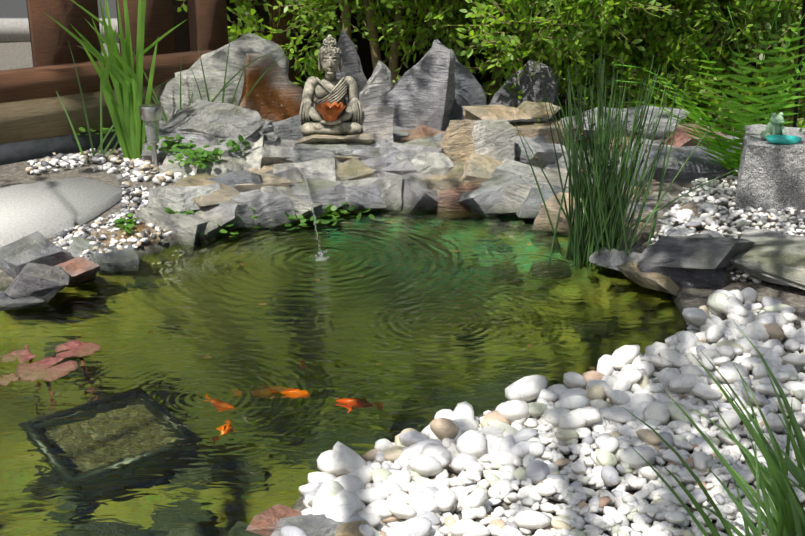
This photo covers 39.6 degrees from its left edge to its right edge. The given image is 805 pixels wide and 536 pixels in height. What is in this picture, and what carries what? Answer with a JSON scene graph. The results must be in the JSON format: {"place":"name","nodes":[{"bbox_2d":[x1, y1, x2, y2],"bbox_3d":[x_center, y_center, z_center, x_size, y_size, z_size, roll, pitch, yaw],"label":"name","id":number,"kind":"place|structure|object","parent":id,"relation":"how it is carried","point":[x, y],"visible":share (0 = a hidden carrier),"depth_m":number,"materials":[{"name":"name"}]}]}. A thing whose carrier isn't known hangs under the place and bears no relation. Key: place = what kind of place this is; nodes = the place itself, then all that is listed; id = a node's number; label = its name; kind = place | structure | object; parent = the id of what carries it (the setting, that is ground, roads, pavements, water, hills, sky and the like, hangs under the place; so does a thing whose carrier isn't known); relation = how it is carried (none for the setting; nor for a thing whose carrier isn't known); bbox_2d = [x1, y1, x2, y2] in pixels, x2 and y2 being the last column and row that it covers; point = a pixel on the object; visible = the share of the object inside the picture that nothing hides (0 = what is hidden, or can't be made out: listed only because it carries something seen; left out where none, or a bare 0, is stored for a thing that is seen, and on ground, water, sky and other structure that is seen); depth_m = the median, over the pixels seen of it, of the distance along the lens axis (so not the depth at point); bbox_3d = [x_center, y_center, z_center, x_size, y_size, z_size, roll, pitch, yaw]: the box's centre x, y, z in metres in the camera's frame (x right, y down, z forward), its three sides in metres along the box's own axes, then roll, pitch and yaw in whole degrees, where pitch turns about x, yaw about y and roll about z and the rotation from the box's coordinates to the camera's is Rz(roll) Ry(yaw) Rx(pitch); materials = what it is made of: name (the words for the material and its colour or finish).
{"place":"outdoors","nodes":[
{"label":"outdoors","id":0,"kind":"place"},
{"bbox_2d":[0,0,116,17],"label":"road","id":1,"kind":"structure","parent":0,"point":[13,8],"depth_m":8.82,"materials":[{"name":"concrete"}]},
{"bbox_2d":[0,208,687,535],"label":"pond water","id":2,"kind":"structure","parent":0,"point":[132,426],"depth_m":2.53,"materials":[{"name":"green liquid"}]},
{"bbox_2d":[0,339,100,385],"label":"water lily pads","id":3,"kind":"object","parent":2,"relation":"on","point":[35,371],"visible":1,"depth_m":2.46,"materials":[{"name":"pink plant"}]},
{"bbox_2d":[303,174,331,260],"bbox_3d":[-0.264,-0.164,3.414,0.058,0.108,0.654,-2,19,-7],"label":"fountain jet","id":4,"kind":"object","parent":2,"relation":"on","point":[321,257],"visible":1,"depth_m":3.20,"materials":[{"name":"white liquid"}]},
{"bbox_2d":[148,221,595,369],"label":"fallen leaf litter","id":5,"kind":"object","parent":2,"relation":"on","point":[528,345],"visible":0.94,"depth_m":2.64,"materials":[{"name":"plant"}]},
{"bbox_2d":[0,42,804,535],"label":"ground","id":6,"kind":"structure","parent":0,"point":[14,54],"depth_m":3.41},
{"bbox_2d":[0,18,118,41],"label":"kerb","id":7,"kind":"structure","parent":6,"relation":"on","point":[14,29],"depth_m":7.01,"materials":[{"name":"concrete"}]},
{"bbox_2d":[0,176,123,246],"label":"paving slab","id":8,"kind":"structure","parent":6,"relation":"on","point":[49,209],"depth_m":3.42,"materials":[{"name":"concrete"}]},
{"bbox_2d":[26,0,100,66],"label":"fence board","id":9,"kind":"object","parent":6,"relation":"on","point":[50,38],"visible":0.32,"depth_m":4.16,"materials":[{"name":"brown wood"}]},
{"bbox_2d":[0,128,146,164],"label":"fence slate base","id":10,"kind":"object","parent":6,"relation":"on","point":[12,152],"depth_m":4.08,"materials":[{"name":"grey stone"}]},
{"bbox_2d":[0,84,163,143],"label":"wooden log","id":11,"kind":"object","parent":6,"relation":"on","point":[25,120],"depth_m":4.04,"materials":[{"name":"brown wood"}]},
{"bbox_2d":[0,50,212,102],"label":"fence top rail","id":12,"kind":"object","parent":11,"relation":"attached to","point":[22,84],"visible":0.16,"depth_m":4.04,"materials":[{"name":"brown wood"}]},
{"bbox_2d":[45,0,186,159],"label":"iris clump","id":13,"kind":"object","parent":6,"relation":"on","point":[129,126],"visible":1,"depth_m":3.94,"materials":[{"name":"green plant"}]},
{"bbox_2d":[116,0,174,56],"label":"fence board","id":14,"kind":"object","parent":6,"relation":"on","point":[159,23],"visible":0.27,"depth_m":4.39,"materials":[{"name":"brown wood"}]},
{"bbox_2d":[56,2,296,159],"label":"stray grass","id":15,"kind":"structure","parent":6,"relation":"on","point":[102,140],"depth_m":4.06,"materials":[{"name":"green plant"}]},
{"bbox_2d":[187,0,227,50],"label":"fence post","id":16,"kind":"object","parent":6,"relation":"on","point":[208,27],"visible":0.32,"depth_m":4.55,"materials":[{"name":"brown wood"}]},
{"bbox_2d":[177,0,331,85],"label":"shrub","id":17,"kind":"object","parent":6,"relation":"on","point":[246,29],"depth_m":5.29,"materials":[{"name":"green plant"}]},
{"bbox_2d":[269,0,299,85],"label":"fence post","id":18,"kind":"object","parent":6,"relation":"on","point":[279,39],"depth_m":5.41,"materials":[{"name":"brown wood"}]},
{"bbox_2d":[0,30,804,535],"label":"rocks","id":19,"kind":"object","parent":6,"relation":"on","point":[438,134],"visible":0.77,"depth_m":3.73,"materials":[{"name":"grey stone"}]},
{"bbox_2d":[25,140,194,185],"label":"pebbles","id":20,"kind":"object","parent":19,"relation":"on","point":[142,165],"visible":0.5,"depth_m":3.90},
{"bbox_2d":[53,181,172,256],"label":"pebbles","id":21,"kind":"object","parent":19,"relation":"on","point":[62,240],"visible":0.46,"depth_m":3.25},
{"bbox_2d":[139,104,162,168],"bbox_3d":[-0.865,-0.425,3.887,0.076,0.280,0.076,0,19,1],"label":"solar stake light","id":22,"kind":"object","parent":19,"relation":"on","point":[151,115],"visible":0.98,"depth_m":3.84,"materials":[{"name":"silver metal"}]},
{"bbox_2d":[76,127,374,236],"bbox_3d":[-0.622,-0.345,3.816,0.854,0.165,1.298,-7,20,-20],"label":"creeping ground cover","id":23,"kind":"object","parent":19,"relation":"on","point":[201,154],"visible":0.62,"depth_m":3.71,"materials":[{"name":"green plant"}]},
{"bbox_2d":[299,34,362,143],"bbox_3d":[-0.257,-0.637,3.941,0.215,0.362,0.207,-15,24,-36],"label":"buddha statue","id":24,"kind":"object","parent":19,"relation":"on","point":[330,113],"visible":1,"depth_m":3.93,"materials":[{"name":"stone"}]},
{"bbox_2d":[649,170,804,283],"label":"white gravel","id":25,"kind":"structure","parent":19,"relation":"on","point":[781,218],"depth_m":3.30,"materials":[{"name":"white gravel"}]},
{"bbox_2d":[661,203,722,236],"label":"white stones","id":26,"kind":"object","parent":25,"relation":"on","point":[688,215],"visible":0.56,"depth_m":3.24,"materials":[{"name":"stone"}]},
{"bbox_2d":[614,0,804,180],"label":"fern","id":27,"kind":"object","parent":25,"relation":"on","point":[749,120],"visible":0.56,"depth_m":3.59,"materials":[{"name":"green plant"}]},
{"bbox_2d":[265,0,576,104],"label":"shrub","id":28,"kind":"object","parent":6,"relation":"on","point":[388,7],"depth_m":4.82,"materials":[{"name":"green plant"}]},
{"bbox_2d":[172,0,797,86],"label":"fence panels","id":29,"kind":"object","parent":6,"relation":"on","point":[182,37],"depth_m":5.49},
{"bbox_2d":[301,300,804,535],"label":"white pebbles","id":30,"kind":"object","parent":6,"relation":"on","point":[497,428],"visible":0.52,"depth_m":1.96,"materials":[{"name":"stone"}]},
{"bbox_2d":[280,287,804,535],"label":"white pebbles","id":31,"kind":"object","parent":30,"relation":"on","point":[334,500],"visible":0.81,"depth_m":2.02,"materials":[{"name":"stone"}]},
{"bbox_2d":[759,364,798,388],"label":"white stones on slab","id":32,"kind":"object","parent":30,"relation":"on","point":[784,373],"visible":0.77,"depth_m":2.21,"materials":[{"name":"stone"}]},
{"bbox_2d":[442,0,804,135],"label":"shrub","id":33,"kind":"object","parent":6,"relation":"on","point":[675,38],"depth_m":4.41,"materials":[{"name":"green plant"}]},
{"bbox_2d":[513,45,740,269],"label":"reeds","id":34,"kind":"object","parent":6,"relation":"on","point":[603,216],"visible":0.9,"depth_m":3.05,"materials":[{"name":"green plant"}]},
{"bbox_2d":[536,103,647,172],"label":"soft rush seed heads","id":35,"kind":"object","parent":34,"relation":"attached to","point":[616,142],"visible":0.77,"depth_m":3.02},
{"bbox_2d":[624,321,804,535],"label":"ornamental grass","id":36,"kind":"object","parent":6,"relation":"on","point":[788,512],"depth_m":1.58,"materials":[{"name":"green plant"}]},
{"bbox_2d":[705,0,803,126],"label":"ornamental grass","id":37,"kind":"object","parent":6,"relation":"on","point":[728,29],"depth_m":4.31,"materials":[{"name":"green plant"}]},
{"bbox_2d":[735,124,804,216],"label":"granite block","id":38,"kind":"object","parent":6,"relation":"on","point":[771,175],"depth_m":3.35,"materials":[{"name":"grey stone"}]},
{"bbox_2d":[760,112,785,139],"bbox_3d":[1.130,-0.430,3.389,0.073,0.086,0.067,-6,20,-17],"label":"frog figurine","id":39,"kind":"object","parent":38,"relation":"on","point":[773,127],"visible":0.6,"depth_m":3.38,"materials":[{"name":"green ceramic"}]},
{"bbox_2d":[766,135,801,143],"bbox_3d":[1.139,-0.382,3.339,0.104,0.018,0.067,4,19,11],"label":"dish","id":40,"kind":"object","parent":38,"relation":"on","point":[782,139],"visible":1,"depth_m":3.33,"materials":[{"name":"teal ceramic"}]},
{"bbox_2d":[793,0,804,127],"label":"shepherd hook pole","id":41,"kind":"object","parent":6,"relation":"on","point":[801,40],"depth_m":3.88,"materials":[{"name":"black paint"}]}
]}

